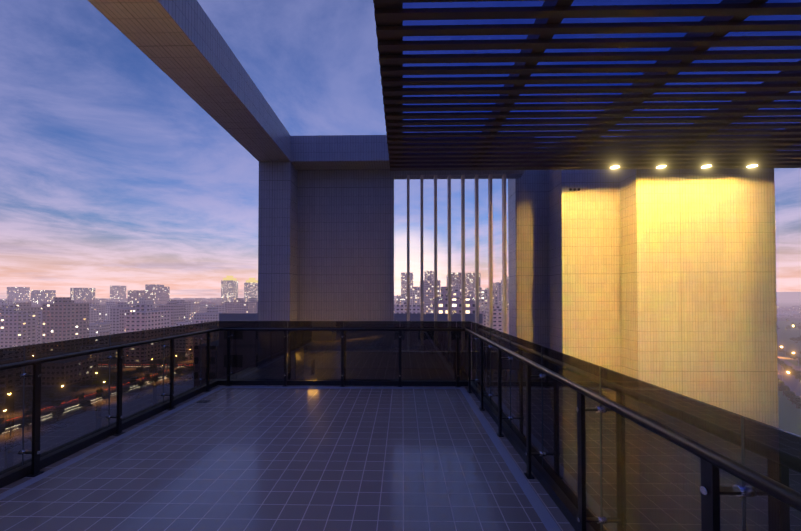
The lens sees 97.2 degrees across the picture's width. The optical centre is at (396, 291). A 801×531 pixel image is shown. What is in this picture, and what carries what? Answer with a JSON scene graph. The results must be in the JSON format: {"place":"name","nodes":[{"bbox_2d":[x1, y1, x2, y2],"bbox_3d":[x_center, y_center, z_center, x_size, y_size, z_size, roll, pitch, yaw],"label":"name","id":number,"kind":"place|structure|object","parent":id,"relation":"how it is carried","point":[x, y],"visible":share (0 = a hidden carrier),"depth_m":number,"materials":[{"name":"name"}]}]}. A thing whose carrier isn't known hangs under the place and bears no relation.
{"place":"outdoors","nodes":[
{"label":"outdoors","id":0,"kind":"place"},
{"bbox_2d":[0,298,800,435],"bbox_3d":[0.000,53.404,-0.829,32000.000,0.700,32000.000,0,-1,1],"label":"ground","id":1,"kind":"structure","parent":0,"point":[789,416],"depth_m":265.75,"materials":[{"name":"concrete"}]},
{"bbox_2d":[0,0,778,530],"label":"building","id":2,"kind":"structure","parent":1,"relation":"on","point":[664,278],"depth_m":8.33,"materials":[{"name":"tile"}]},
{"bbox_2d":[0,380,594,530],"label":"borders","id":3,"kind":"object","parent":2,"relation":"on","point":[563,503],"visible":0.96,"depth_m":4.24,"materials":[{"name":"grey stone"}]},
{"bbox_2d":[0,321,800,530],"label":"railing","id":4,"kind":"object","parent":2,"relation":"on","point":[712,490],"visible":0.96,"depth_m":3.18,"materials":[{"name":"black metal"}]},
{"bbox_2d":[0,321,800,530],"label":"glass panels","id":5,"kind":"object","parent":4,"relation":"attached to","point":[651,480],"visible":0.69,"depth_m":3.59,"materials":[{"name":"clear glass"}]},
{"bbox_2d":[407,174,506,332],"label":"fins","id":6,"kind":"object","parent":2,"relation":"attached to","point":[504,264],"visible":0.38,"depth_m":9.26,"materials":[{"name":"grey metal"}]},
{"bbox_2d":[373,0,800,190],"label":"pergola","id":7,"kind":"object","parent":2,"relation":"on","point":[588,147],"depth_m":5.10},
{"bbox_2d":[0,271,800,378],"bbox_3d":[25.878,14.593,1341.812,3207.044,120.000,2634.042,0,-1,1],"label":"city","id":8,"kind":"object","parent":1,"relation":"on","point":[42,316],"visible":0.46,"depth_m":392.90},
{"bbox_2d":[0,0,800,297],"label":"sky","id":9,"kind":"structure","parent":0,"point":[111,174],"materials":[{"name":"blue"}]},
{"bbox_2d":[394,292,800,300],"bbox_3d":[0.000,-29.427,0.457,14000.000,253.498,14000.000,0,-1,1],"label":"hills","id":10,"kind":"structure","parent":0,"point":[788,296],"depth_m":4681.65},
{"bbox_2d":[777,318,800,408],"bbox_3d":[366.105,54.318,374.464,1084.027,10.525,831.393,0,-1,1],"label":"trees","id":11,"kind":"object","parent":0,"point":[787,392],"visible":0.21,"depth_m":232.03,"materials":[{"name":"brown plant"}]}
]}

